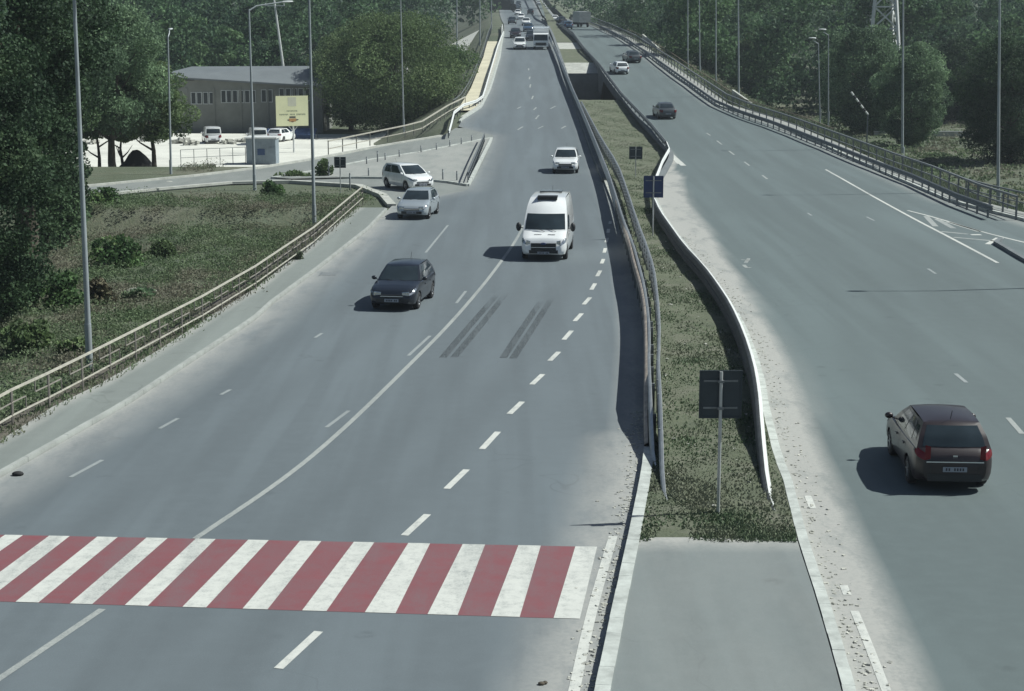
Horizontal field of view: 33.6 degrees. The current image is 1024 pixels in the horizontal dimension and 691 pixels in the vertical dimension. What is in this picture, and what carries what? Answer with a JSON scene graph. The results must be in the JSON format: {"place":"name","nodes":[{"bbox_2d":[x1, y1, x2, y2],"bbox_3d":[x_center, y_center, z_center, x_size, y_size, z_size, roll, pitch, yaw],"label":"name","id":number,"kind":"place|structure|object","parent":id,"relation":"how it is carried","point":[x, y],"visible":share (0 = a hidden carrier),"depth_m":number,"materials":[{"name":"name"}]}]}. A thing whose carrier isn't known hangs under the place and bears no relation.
{"place":"outdoors","nodes":[
{"label":"outdoors","id":0,"kind":"place"},
{"bbox_2d":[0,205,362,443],"bbox_3d":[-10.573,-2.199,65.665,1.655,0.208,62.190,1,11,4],"label":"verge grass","id":1,"kind":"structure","parent":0,"point":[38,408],"depth_m":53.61,"materials":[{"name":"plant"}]},
{"bbox_2d":[0,207,385,468],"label":"sidewalk","id":2,"kind":"structure","parent":0,"point":[73,413],"depth_m":52.19,"materials":[{"name":"concrete"}]},
{"bbox_2d":[88,128,492,204],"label":"side road","id":3,"kind":"structure","parent":0,"point":[393,192],"depth_m":118.22,"materials":[{"name":"asphalt"}]},
{"bbox_2d":[115,180,395,207],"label":"kerb","id":4,"kind":"structure","parent":3,"relation":"on","point":[387,200],"depth_m":109.27,"materials":[{"name":"concrete"}]},
{"bbox_2d":[87,135,442,186],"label":"kerb","id":5,"kind":"structure","parent":3,"relation":"on","point":[243,169],"depth_m":123.51,"materials":[{"name":"concrete"}]},
{"bbox_2d":[272,137,492,185],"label":"kerb","id":6,"kind":"structure","parent":3,"relation":"on","point":[477,166],"depth_m":114.69,"materials":[{"name":"concrete"}]},
{"bbox_2d":[382,162,432,190],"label":"car","id":7,"kind":"object","parent":3,"relation":"on","point":[406,175],"visible":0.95,"depth_m":106.81,"materials":[{"name":"white metal"}]},
{"bbox_2d":[0,0,643,690],"bbox_3d":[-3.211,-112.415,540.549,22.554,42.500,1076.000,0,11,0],"label":"road","id":8,"kind":"structure","parent":0,"point":[548,464],"depth_m":41.10,"materials":[{"name":"asphalt"}]},
{"bbox_2d":[0,225,523,680],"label":"road marking","id":9,"kind":"object","parent":8,"relation":"on","point":[12,669],"visible":0.97,"depth_m":39.30,"materials":[{"name":"paint"}]},
{"bbox_2d":[69,225,466,476],"bbox_3d":[-4.258,-1.567,62.818,4.964,0.001,50.663,1,11,7],"label":"road marking","id":10,"kind":"object","parent":8,"relation":"on","point":[341,415],"visible":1,"depth_m":47.20,"materials":[{"name":"paint"}]},
{"bbox_2d":[0,535,596,618],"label":"pedestrian crossing","id":11,"kind":"object","parent":8,"relation":"on","point":[363,584],"visible":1,"depth_m":31.60,"materials":[{"name":"red paint"}]},
{"bbox_2d":[370,252,434,308],"bbox_3d":[-4.020,-2.437,62.848,2.095,1.704,4.216,2,11,8],"label":"car","id":12,"kind":"object","parent":8,"relation":"on","point":[411,281],"visible":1,"depth_m":61.94,"materials":[{"name":"black metal"}]},
{"bbox_2d":[397,186,439,218],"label":"car","id":13,"kind":"object","parent":8,"relation":"on","point":[422,200],"visible":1,"depth_m":91.07,"materials":[{"name":"silver metal"}]},
{"bbox_2d":[274,221,611,668],"bbox_3d":[1.443,-0.697,58.161,1.568,0.001,64.323,1,11,8],"label":"road marking","id":14,"kind":"object","parent":8,"relation":"on","point":[297,650],"visible":1,"depth_m":38.16,"materials":[{"name":"white paint"}]},
{"bbox_2d":[459,31,503,122],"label":"kerb","id":15,"kind":"structure","parent":8,"relation":"on","point":[476,109],"depth_m":188.46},
{"bbox_2d":[441,305,544,357],"bbox_3d":[-0.253,-0.810,58.777,2.426,0.001,13.453,1,11,7],"label":"skid mark","id":16,"kind":"object","parent":8,"relation":"on","point":[475,331],"visible":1,"depth_m":56.03,"materials":[{"name":"rubber"}]},
{"bbox_2d":[532,26,549,48],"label":"truck","id":17,"kind":"object","parent":8,"relation":"on","point":[540,37],"visible":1,"depth_m":241.18,"materials":[{"name":"white metal"}]},
{"bbox_2d":[516,189,574,258],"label":"minibus","id":18,"kind":"object","parent":8,"relation":"on","point":[549,227],"visible":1,"depth_m":74.83,"materials":[{"name":"white metal"}]},
{"bbox_2d":[550,147,580,172],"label":"car","id":19,"kind":"object","parent":8,"relation":"on","point":[566,158],"visible":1,"depth_m":118.72,"materials":[{"name":"white metal"}]},
{"bbox_2d":[568,536,617,690],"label":"road marking","id":20,"kind":"object","parent":8,"relation":"on","point":[583,645],"visible":1,"depth_m":29.23,"materials":[{"name":"white paint"}]},
{"bbox_2d":[594,446,652,690],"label":"kerb","id":21,"kind":"structure","parent":8,"relation":"on","point":[609,653],"depth_m":30.55,"materials":[{"name":"concrete"}]},
{"bbox_2d":[604,180,648,446],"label":"kerb","id":22,"kind":"structure","parent":8,"relation":"on","point":[608,189],"depth_m":97.06,"materials":[{"name":"concrete"}]},
{"bbox_2d":[615,200,647,446],"bbox_3d":[4.663,-2.601,66.315,0.578,1.140,51.356,0,11,3],"label":"guardrail","id":23,"kind":"object","parent":22,"relation":"on","point":[634,270],"visible":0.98,"depth_m":60.20,"materials":[{"name":"metal"}]},
{"bbox_2d":[275,138,489,182],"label":"traffic island","id":24,"kind":"structure","parent":0,"point":[451,160],"depth_m":125.14,"materials":[{"name":"concrete"}]},
{"bbox_2d":[467,133,484,182],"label":"railing","id":25,"kind":"object","parent":24,"relation":"on","point":[475,159],"visible":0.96,"depth_m":123.43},
{"bbox_2d":[455,41,497,109],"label":"walkway","id":26,"kind":"structure","parent":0,"point":[476,90],"depth_m":204.53,"materials":[{"name":"concrete"}]},
{"bbox_2d":[460,26,501,116],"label":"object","id":27,"kind":"structure","parent":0,"point":[492,73],"depth_m":204.34,"materials":[{"name":"concrete"}]},
{"bbox_2d":[448,25,502,137],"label":"guardrail","id":28,"kind":"object","parent":27,"relation":"on","point":[463,105],"visible":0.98,"depth_m":174.25,"materials":[{"name":"metal"}]},
{"bbox_2d":[487,0,519,11],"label":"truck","id":29,"kind":"object","parent":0,"point":[508,5],"visible":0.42,"depth_m":478.71,"materials":[{"name":"grey metal"}]},
{"bbox_2d":[0,0,1023,408],"bbox_3d":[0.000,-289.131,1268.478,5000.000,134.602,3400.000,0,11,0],"label":"ground","id":30,"kind":"structure","parent":0,"point":[122,220],"depth_m":107.70,"materials":[{"name":"plant"}]},
{"bbox_2d":[0,317,55,355],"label":"shrub","id":31,"kind":"object","parent":30,"relation":"on","point":[26,334],"visible":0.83,"depth_m":58.79,"materials":[{"name":"green plant"}]},
{"bbox_2d":[12,241,51,309],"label":"shrub","id":32,"kind":"object","parent":30,"relation":"on","point":[42,293],"visible":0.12,"depth_m":69.69,"materials":[{"name":"green plant"}]},
{"bbox_2d":[4,210,69,257],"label":"shrub","id":33,"kind":"object","parent":30,"relation":"on","point":[51,244],"visible":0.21,"depth_m":84.84,"materials":[{"name":"green plant"}]},
{"bbox_2d":[0,5,92,324],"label":"broadleaf tree","id":34,"kind":"object","parent":30,"relation":"on","point":[17,165],"visible":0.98,"depth_m":63.01,"materials":[{"name":"green plant"}]},
{"bbox_2d":[11,41,93,244],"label":"broadleaf tree","id":35,"kind":"object","parent":30,"relation":"on","point":[87,174],"visible":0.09,"depth_m":91.49,"materials":[{"name":"green plant"}]},
{"bbox_2d":[0,0,122,258],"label":"broadleaf tree","id":36,"kind":"object","parent":30,"relation":"on","point":[58,47],"visible":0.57,"depth_m":76.01,"materials":[{"name":"green plant"}]},
{"bbox_2d":[41,268,83,309],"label":"shrub","id":37,"kind":"object","parent":30,"relation":"on","point":[64,286],"visible":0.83,"depth_m":68.48,"materials":[{"name":"green plant"}]},
{"bbox_2d":[54,336,97,358],"bbox_3d":[-14.809,0.096,57.574,1.430,0.871,1.379,-4,11,-21],"label":"shrub","id":38,"kind":"object","parent":30,"relation":"on","point":[68,344],"visible":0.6,"depth_m":57.22,"materials":[{"name":"green plant"}]},
{"bbox_2d":[72,0,92,368],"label":"street lamp","id":39,"kind":"object","parent":30,"relation":"on","point":[88,335],"visible":0.94,"depth_m":52.49,"materials":[{"name":"metal"}]},
{"bbox_2d":[74,89,123,166],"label":"broadleaf tree","id":40,"kind":"object","parent":30,"relation":"on","point":[92,135],"visible":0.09,"depth_m":136.00,"materials":[{"name":"green plant"}]},
{"bbox_2d":[83,276,117,302],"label":"shrub","id":41,"kind":"object","parent":30,"relation":"on","point":[97,287],"visible":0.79,"depth_m":69.35,"materials":[{"name":"green plant"}]},
{"bbox_2d":[88,186,121,206],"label":"shrub","id":42,"kind":"object","parent":30,"relation":"on","point":[105,194],"visible":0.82,"depth_m":98.16,"materials":[{"name":"green plant"}]},
{"bbox_2d":[49,0,180,166],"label":"broadleaf tree","id":43,"kind":"object","parent":30,"relation":"on","point":[115,108],"visible":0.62,"depth_m":130.28,"materials":[{"name":"green plant"}]},
{"bbox_2d":[88,233,146,268],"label":"shrub","id":44,"kind":"object","parent":30,"relation":"on","point":[117,250],"visible":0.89,"depth_m":79.59,"materials":[{"name":"green plant"}]},
{"bbox_2d":[97,124,141,163],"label":"broadleaf tree","id":45,"kind":"object","parent":30,"relation":"on","point":[123,139],"visible":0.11,"depth_m":137.95,"materials":[{"name":"green plant"}]},
{"bbox_2d":[121,287,155,301],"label":"shrub","id":46,"kind":"object","parent":30,"relation":"on","point":[143,290],"visible":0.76,"depth_m":69.43,"materials":[{"name":"green plant"}]},
{"bbox_2d":[113,61,201,166],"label":"broadleaf tree","id":47,"kind":"object","parent":30,"relation":"on","point":[155,131],"visible":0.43,"depth_m":135.74,"materials":[{"name":"green plant"}]},
{"bbox_2d":[145,238,176,257],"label":"shrub","id":48,"kind":"object","parent":30,"relation":"on","point":[167,247],"visible":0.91,"depth_m":83.06,"materials":[{"name":"green plant"}]},
{"bbox_2d":[167,28,172,173],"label":"street lamp","id":49,"kind":"object","parent":30,"relation":"on","point":[170,154],"visible":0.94,"depth_m":119.03,"materials":[{"name":"metal"}]},
{"bbox_2d":[0,205,361,439],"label":"soil strip","id":50,"kind":"object","parent":30,"relation":"on","point":[96,375],"visible":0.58,"depth_m":52.06,"materials":[{"name":"soil"}]},
{"bbox_2d":[0,186,362,423],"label":"railing","id":51,"kind":"object","parent":50,"relation":"on","point":[10,391],"visible":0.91,"depth_m":54.02,"materials":[{"name":"metal"}]},
{"bbox_2d":[0,157,382,438],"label":"field grass","id":52,"kind":"structure","parent":30,"relation":"on","point":[182,245],"depth_m":75.95,"materials":[{"name":"plant"}]},
{"bbox_2d":[0,208,386,477],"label":"kerb","id":53,"kind":"structure","parent":30,"relation":"on","point":[14,465],"depth_m":49.53,"materials":[{"name":"concrete"}]},
{"bbox_2d":[73,130,386,166],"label":"parking lot","id":54,"kind":"structure","parent":30,"relation":"on","point":[302,150],"depth_m":170.53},
{"bbox_2d":[119,150,151,166],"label":"spoil heap","id":55,"kind":"object","parent":54,"relation":"on","point":[136,158],"visible":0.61,"depth_m":138.05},
{"bbox_2d":[201,126,221,143],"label":"van","id":56,"kind":"object","parent":54,"relation":"on","point":[211,134],"visible":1,"depth_m":178.62,"materials":[{"name":"white metal"}]},
{"bbox_2d":[244,136,279,164],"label":"kiosk","id":57,"kind":"object","parent":54,"relation":"on","point":[266,150],"visible":0.85,"depth_m":151.38,"materials":[{"name":"metal"}]},
{"bbox_2d":[267,127,294,141],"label":"car","id":58,"kind":"object","parent":54,"relation":"on","point":[284,134],"visible":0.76,"depth_m":182.09,"materials":[{"name":"white metal"}]},
{"bbox_2d":[275,96,308,152],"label":"billboard","id":59,"kind":"object","parent":54,"relation":"on","point":[292,111],"visible":1,"depth_m":165.63},
{"bbox_2d":[267,128,317,138],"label":"canopy","id":60,"kind":"object","parent":54,"relation":"on","point":[302,133],"visible":0.46,"depth_m":187.75,"materials":[{"name":"metal"}]},
{"bbox_2d":[167,66,332,132],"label":"building","id":61,"kind":"structure","parent":30,"relation":"on","point":[220,96],"depth_m":198.31,"materials":[{"name":"grey concrete"}]},
{"bbox_2d":[0,0,501,109],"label":"woodland","id":62,"kind":"object","parent":30,"relation":"on","point":[199,35],"visible":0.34,"depth_m":251.55,"materials":[{"name":"green plant"}]},
{"bbox_2d":[248,0,292,189],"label":"street lamp","id":63,"kind":"object","parent":30,"relation":"on","point":[252,129],"visible":0.95,"depth_m":106.78,"materials":[{"name":"metal"}]},
{"bbox_2d":[259,179,285,196],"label":"shrub","id":64,"kind":"object","parent":30,"relation":"on","point":[270,185],"visible":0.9,"depth_m":103.52,"materials":[{"name":"green plant"}]},
{"bbox_2d":[308,0,315,224],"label":"street lamp","id":65,"kind":"object","parent":30,"relation":"on","point":[312,137],"visible":0.9,"depth_m":88.58,"materials":[{"name":"metal"}]},
{"bbox_2d":[315,158,333,175],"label":"shrub","id":66,"kind":"object","parent":30,"relation":"on","point":[321,169],"visible":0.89,"depth_m":115.81,"materials":[{"name":"green plant"}]},
{"bbox_2d":[312,26,389,130],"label":"broadleaf tree","id":67,"kind":"object","parent":30,"relation":"on","point":[330,116],"visible":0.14,"depth_m":201.12,"materials":[{"name":"green plant"}]},
{"bbox_2d":[304,8,481,132],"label":"broadleaf tree","id":68,"kind":"object","parent":30,"relation":"on","point":[425,84],"visible":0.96,"depth_m":189.97,"materials":[{"name":"green plant"}]},
{"bbox_2d":[328,96,465,154],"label":"railing","id":69,"kind":"object","parent":30,"relation":"on","point":[387,129],"visible":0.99,"depth_m":148.32,"materials":[{"name":"metal"}]},
{"bbox_2d":[542,18,606,181],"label":"retaining wall","id":70,"kind":"structure","parent":30,"relation":"on","point":[598,165],"depth_m":148.34,"materials":[{"name":"concrete"}]},
{"bbox_2d":[543,24,656,466],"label":"guardrail","id":71,"kind":"object","parent":70,"relation":"on","point":[651,393],"visible":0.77,"depth_m":60.07,"materials":[{"name":"metal"}]},
{"bbox_2d":[568,73,600,99],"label":"abutment","id":72,"kind":"object","parent":30,"relation":"on","point":[585,86],"depth_m":216.50,"materials":[{"name":"concrete"}]},
{"bbox_2d":[564,63,597,72],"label":"abutment slope","id":73,"kind":"structure","parent":72,"relation":"on","point":[581,68],"depth_m":218.41,"materials":[{"name":"concrete"}]},
{"bbox_2d":[546,20,673,176],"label":"retaining wall","id":74,"kind":"structure","parent":30,"relation":"on","point":[643,125],"depth_m":167.41,"materials":[{"name":"concrete"}]},
{"bbox_2d":[556,22,666,144],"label":"guardrail","id":75,"kind":"object","parent":74,"relation":"on","point":[646,120],"visible":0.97,"depth_m":183.85,"materials":[{"name":"metal"}]},
{"bbox_2d":[579,100,796,542],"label":"median turf","id":76,"kind":"structure","parent":30,"relation":"on","point":[712,321],"depth_m":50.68,"materials":[{"name":"plant"}]},
{"bbox_2d":[581,101,666,498],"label":"guardrail","id":77,"kind":"object","parent":76,"relation":"on","point":[637,229],"visible":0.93,"depth_m":67.14,"materials":[{"name":"metal"}]},
{"bbox_2d":[643,176,663,235],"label":"road sign","id":78,"kind":"object","parent":76,"relation":"on","point":[653,187],"visible":0.94,"depth_m":81.74,"materials":[{"name":"metal"}]},
{"bbox_2d":[651,198,774,509],"bbox_3d":[7.214,-2.102,65.101,1.264,1.275,60.702,0,11,2],"label":"guardrail","id":79,"kind":"object","parent":76,"relation":"on","point":[697,266],"visible":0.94,"depth_m":53.78,"materials":[{"name":"metal"}]},
{"bbox_2d":[699,370,742,511],"bbox_3d":[4.270,2.147,34.895,0.876,3.325,0.114,0,11,0],"label":"road sign","id":80,"kind":"object","parent":76,"relation":"on","point":[720,394],"visible":0.94,"depth_m":34.72,"materials":[{"name":"metal"}]},
{"bbox_2d":[688,23,742,78],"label":"broadleaf tree","id":81,"kind":"object","parent":30,"relation":"on","point":[709,67],"visible":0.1,"depth_m":264.29,"materials":[{"name":"green plant"}]},
{"bbox_2d":[628,29,833,128],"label":"railing","id":82,"kind":"object","parent":30,"relation":"on","point":[722,85],"visible":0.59,"depth_m":198.39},
{"bbox_2d":[730,27,796,101],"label":"broadleaf tree","id":83,"kind":"object","parent":30,"relation":"on","point":[744,44],"visible":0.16,"depth_m":256.48,"materials":[{"name":"green plant"}]},
{"bbox_2d":[543,0,1023,118],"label":"woodland","id":84,"kind":"object","parent":30,"relation":"on","point":[785,28],"visible":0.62,"depth_m":238.54,"materials":[{"name":"green plant"}]},
{"bbox_2d":[609,32,1023,220],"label":"kerb","id":85,"kind":"structure","parent":30,"relation":"on","point":[945,198],"depth_m":113.84,"materials":[{"name":"concrete"}]},
{"bbox_2d":[589,22,992,217],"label":"guardrail","id":86,"kind":"object","parent":85,"relation":"on","point":[957,196],"visible":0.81,"depth_m":131.91,"materials":[{"name":"metal"}]},
{"bbox_2d":[652,47,1023,210],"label":"field grass","id":87,"kind":"structure","parent":30,"relation":"on","point":[927,148],"depth_m":157.49,"materials":[{"name":"plant"}]},
{"bbox_2d":[815,23,907,134],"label":"broadleaf tree","id":88,"kind":"object","parent":30,"relation":"on","point":[875,51],"visible":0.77,"depth_m":185.64,"materials":[{"name":"green plant"}]},
{"bbox_2d":[703,77,1023,211],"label":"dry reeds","id":89,"kind":"object","parent":30,"relation":"on","point":[879,153],"visible":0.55,"depth_m":136.77,"materials":[{"name":"plant"}]},
{"bbox_2d":[858,0,899,110],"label":"pylon","id":90,"kind":"object","parent":30,"relation":"on","point":[894,17],"visible":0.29,"depth_m":226.21,"materials":[{"name":"metal"}]},
{"bbox_2d":[901,0,904,160],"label":"street lamp","id":91,"kind":"object","parent":30,"relation":"on","point":[902,129],"visible":0.85,"depth_m":137.31,"materials":[{"name":"metal"}]},
{"bbox_2d":[869,41,954,145],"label":"broadleaf tree","id":92,"kind":"object","parent":30,"relation":"on","point":[928,75],"visible":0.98,"depth_m":168.45,"materials":[{"name":"green plant"}]},
{"bbox_2d":[919,36,996,122],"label":"broadleaf tree","id":93,"kind":"object","parent":30,"relation":"on","point":[950,48],"visible":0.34,"depth_m":210.02,"materials":[{"name":"green plant"}]},
{"bbox_2d":[948,25,1023,164],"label":"broadleaf tree","id":94,"kind":"object","parent":30,"relation":"on","point":[980,93],"visible":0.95,"depth_m":147.23,"materials":[{"name":"green plant"}]},
{"bbox_2d":[996,0,1000,205],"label":"street lamp","id":95,"kind":"object","parent":30,"relation":"on","point":[998,114],"visible":0.77,"depth_m":104.66,"materials":[{"name":"metal"}]},
{"bbox_2d":[540,0,576,41],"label":"median turf","id":96,"kind":"structure","parent":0,"point":[561,35],"depth_m":299.04,"materials":[{"name":"plant"}]},
{"bbox_2d":[560,49,593,62],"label":"median turf","id":97,"kind":"structure","parent":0,"point":[574,56],"depth_m":230.90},
{"bbox_2d":[610,537,840,690],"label":"pavement","id":98,"kind":"structure","parent":0,"point":[715,615],"depth_m":28.66,"materials":[{"name":"concrete"}]},
{"bbox_2d":[536,0,1023,690],"bbox_3d":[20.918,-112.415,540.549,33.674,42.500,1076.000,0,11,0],"label":"road","id":99,"kind":"structure","parent":0,"point":[858,318],"depth_m":53.45,"materials":[{"name":"asphalt"}]},
{"bbox_2d":[569,11,590,26],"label":"truck","id":100,"kind":"object","parent":99,"relation":"on","point":[579,17],"visible":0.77,"depth_m":318.57,"materials":[{"name":"grey metal"}]},
{"bbox_2d":[652,102,676,118],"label":"car","id":101,"kind":"object","parent":99,"relation":"on","point":[663,109],"visible":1,"depth_m":163.57,"materials":[{"name":"grey metal"}]},
{"bbox_2d":[567,235,892,690],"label":"gravel","id":102,"kind":"structure","parent":99,"relation":"on","point":[603,604],"depth_m":32.70,"materials":[{"name":"gravel"}]},
{"bbox_2d":[737,313,855,690],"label":"kerb","id":103,"kind":"structure","parent":99,"relation":"on","point":[844,674],"depth_m":32.25,"materials":[{"name":"concrete"}]},
{"bbox_2d":[805,496,890,690],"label":"road marking","id":104,"kind":"object","parent":99,"relation":"on","point":[870,649],"visible":1,"depth_m":28.00,"materials":[{"name":"white paint"}]},
{"bbox_2d":[825,169,1022,262],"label":"road marking","id":105,"kind":"object","parent":99,"relation":"on","point":[928,225],"visible":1,"depth_m":88.06,"materials":[{"name":"white paint"}]},
{"bbox_2d":[885,404,991,483],"bbox_3d":[9.783,1.993,39.020,2.115,1.744,4.336,1,11,3],"label":"car","id":106,"kind":"object","parent":99,"relation":"on","point":[938,442],"visible":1,"depth_m":37.19,"materials":[{"name":"brown metal"}]},
{"bbox_2d":[993,238,1023,261],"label":"kerb","id":107,"kind":"structure","parent":99,"relation":"on","point":[1004,247],"depth_m":77.23,"materials":[{"name":"concrete"}]},
{"bbox_2d":[604,26,1023,216],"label":"sidewalk","id":108,"kind":"structure","parent":0,"point":[994,207],"depth_m":155.65,"materials":[{"name":"concrete"}]},
{"bbox_2d":[591,17,1017,219],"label":"railing","id":109,"kind":"object","parent":108,"relation":"on","point":[990,198],"visible":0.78,"depth_m":134.53,"materials":[{"name":"metal"}]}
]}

